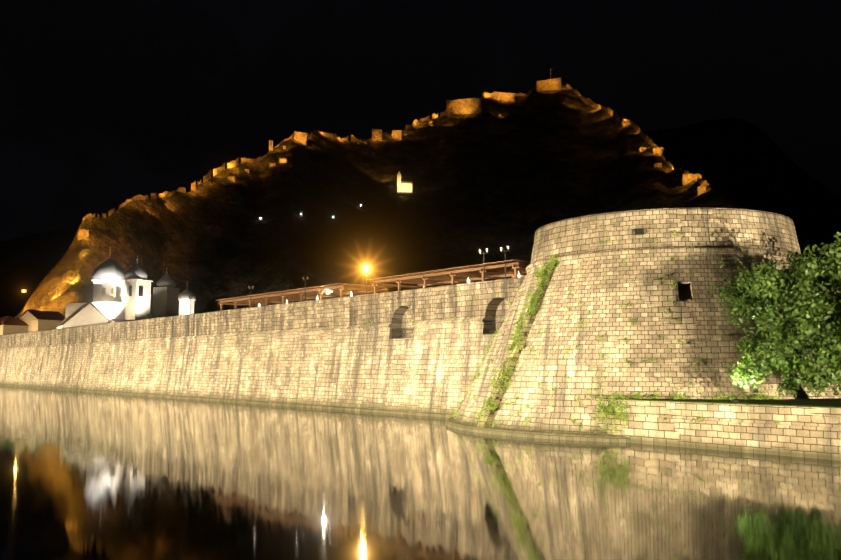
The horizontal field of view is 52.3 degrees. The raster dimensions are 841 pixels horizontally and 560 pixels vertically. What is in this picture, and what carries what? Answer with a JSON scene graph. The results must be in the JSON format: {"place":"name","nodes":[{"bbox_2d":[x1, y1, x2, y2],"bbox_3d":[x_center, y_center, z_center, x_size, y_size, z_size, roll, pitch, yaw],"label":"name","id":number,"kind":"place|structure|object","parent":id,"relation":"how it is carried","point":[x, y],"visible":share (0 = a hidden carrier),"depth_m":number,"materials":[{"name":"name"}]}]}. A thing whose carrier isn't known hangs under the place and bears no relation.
{"place":"outdoors","nodes":[
{"label":"outdoors","id":0,"kind":"place"},
{"bbox_2d":[0,386,840,559],"bbox_3d":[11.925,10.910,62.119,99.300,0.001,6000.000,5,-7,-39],"label":"river water","id":1,"kind":"structure","parent":0,"point":[94,476],"depth_m":31.92,"materials":[{"name":"black liquid"}]},
{"bbox_2d":[0,118,840,317],"bbox_3d":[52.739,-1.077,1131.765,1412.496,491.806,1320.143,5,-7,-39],"label":"massif","id":2,"kind":"structure","parent":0,"point":[742,164],"depth_m":1109.51,"materials":[{"name":"black"}]},
{"bbox_2d":[0,0,840,241],"label":"sky","id":3,"kind":"structure","parent":0,"point":[104,104],"materials":[{"name":"black"}]},
{"bbox_2d":[14,85,835,318],"bbox_3d":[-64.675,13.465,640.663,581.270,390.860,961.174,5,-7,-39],"label":"hill","id":4,"kind":"structure","parent":0,"point":[518,173],"depth_m":491.51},
{"bbox_2d":[77,68,708,240],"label":"fortress walls","id":5,"kind":"structure","parent":4,"relation":"on","point":[457,107],"depth_m":612.47,"materials":[{"name":"stone"}]},
{"bbox_2d":[397,171,411,192],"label":"chapel","id":6,"kind":"structure","parent":4,"relation":"on","point":[404,186],"depth_m":554.39,"materials":[{"name":"beige"}]},
{"bbox_2d":[603,398,840,407],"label":"quay grass","id":7,"kind":"structure","parent":0,"point":[829,403],"depth_m":49.52,"materials":[{"name":"green plant"}]},
{"bbox_2d":[707,232,840,396],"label":"tree","id":8,"kind":"object","parent":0,"point":[796,304],"visible":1,"depth_m":44.87,"materials":[{"name":"green plant"}]},
{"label":"town ground","id":9,"kind":"structure","parent":0,"visible":0},
{"bbox_2d":[0,316,28,334],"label":"house","id":10,"kind":"structure","parent":9,"relation":"on","point":[10,325],"depth_m":252.31,"materials":[{"name":"paint"}]},
{"bbox_2d":[17,310,64,331],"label":"house","id":11,"kind":"structure","parent":9,"relation":"on","point":[35,320],"depth_m":256.28,"materials":[{"name":"paint"}]},
{"bbox_2d":[54,301,109,328],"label":"white gable house","id":12,"kind":"structure","parent":9,"relation":"on","point":[89,313],"depth_m":204.07,"materials":[{"name":"paint"}]},
{"bbox_2d":[107,319,132,322],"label":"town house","id":13,"kind":"structure","parent":9,"relation":"on","point":[114,320],"depth_m":203.17,"materials":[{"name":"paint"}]},
{"bbox_2d":[65,246,195,319],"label":"church","id":14,"kind":"structure","parent":9,"relation":"on","point":[117,294],"depth_m":251.74,"materials":[{"name":"white paint"}]},
{"bbox_2d":[145,312,161,318],"bbox_3d":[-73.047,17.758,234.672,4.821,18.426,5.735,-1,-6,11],"label":"bush","id":15,"kind":"object","parent":9,"relation":"on","point":[156,315],"visible":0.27,"depth_m":234.70,"materials":[{"name":"green plant"}]},
{"label":"ground","id":16,"kind":"structure","parent":0,"visible":0},
{"bbox_2d":[0,277,524,417],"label":"city wall","id":17,"kind":"structure","parent":16,"relation":"on","point":[336,355],"depth_m":99.93,"materials":[{"name":"stone"}]},
{"bbox_2d":[217,283,392,310],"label":"pergola","id":18,"kind":"object","parent":17,"relation":"on","point":[320,292],"visible":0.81,"depth_m":107.25,"materials":[{"name":"brown wood"}]},
{"bbox_2d":[302,275,308,300],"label":"street lamp","id":19,"kind":"object","parent":17,"relation":"on","point":[303,277],"visible":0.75,"depth_m":102.76,"materials":[{"name":"black metal"}]},
{"bbox_2d":[365,266,367,293],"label":"street lamp","id":20,"kind":"object","parent":17,"relation":"on","point":[366,267],"visible":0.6,"depth_m":92.95,"materials":[{"name":"black metal"}]},
{"bbox_2d":[394,322,502,337],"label":"niche railings","id":21,"kind":"object","parent":17,"relation":"attached to","point":[400,332],"visible":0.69,"depth_m":84.37,"materials":[{"name":"black metal"}]},
{"bbox_2d":[367,259,530,293],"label":"pergola","id":22,"kind":"object","parent":17,"relation":"on","point":[515,268],"visible":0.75,"depth_m":85.20,"materials":[{"name":"brown wood"}]},
{"bbox_2d":[479,247,488,280],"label":"street lamp","id":23,"kind":"object","parent":17,"relation":"on","point":[486,249],"visible":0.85,"depth_m":78.50,"materials":[{"name":"black metal"}]},
{"bbox_2d":[500,245,510,278],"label":"street lamp","id":24,"kind":"object","parent":17,"relation":"on","point":[502,247],"visible":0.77,"depth_m":76.34,"materials":[{"name":"black metal"}]},
{"bbox_2d":[445,208,840,442],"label":"bastion tower","id":25,"kind":"structure","parent":16,"relation":"on","point":[747,238],"depth_m":58.56,"materials":[{"name":"stone"}]},
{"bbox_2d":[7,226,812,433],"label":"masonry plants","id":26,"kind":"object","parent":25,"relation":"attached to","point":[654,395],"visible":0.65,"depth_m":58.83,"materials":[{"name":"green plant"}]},
{"bbox_2d":[477,262,556,427],"bbox_3d":[7.161,4.847,62.288,7.124,12.700,1.100,3,-6,-28],"label":"ivy strip","id":27,"kind":"object","parent":25,"relation":"attached to","point":[487,419],"visible":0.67,"depth_m":61.58,"materials":[{"name":"plant"}]},
{"bbox_2d":[635,228,643,234],"bbox_3d":[15.342,-3.373,60.001,0.600,0.400,0.525,-2,-6,23],"label":"wall opening","id":28,"kind":"object","parent":25,"relation":"attached to","point":[639,231],"visible":0.96,"depth_m":59.76,"materials":[{"name":"black stone"}]},
{"bbox_2d":[576,398,840,460],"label":"quay wall","id":29,"kind":"structure","parent":16,"relation":"on","point":[809,432],"depth_m":47.00,"materials":[{"name":"beige stone"}]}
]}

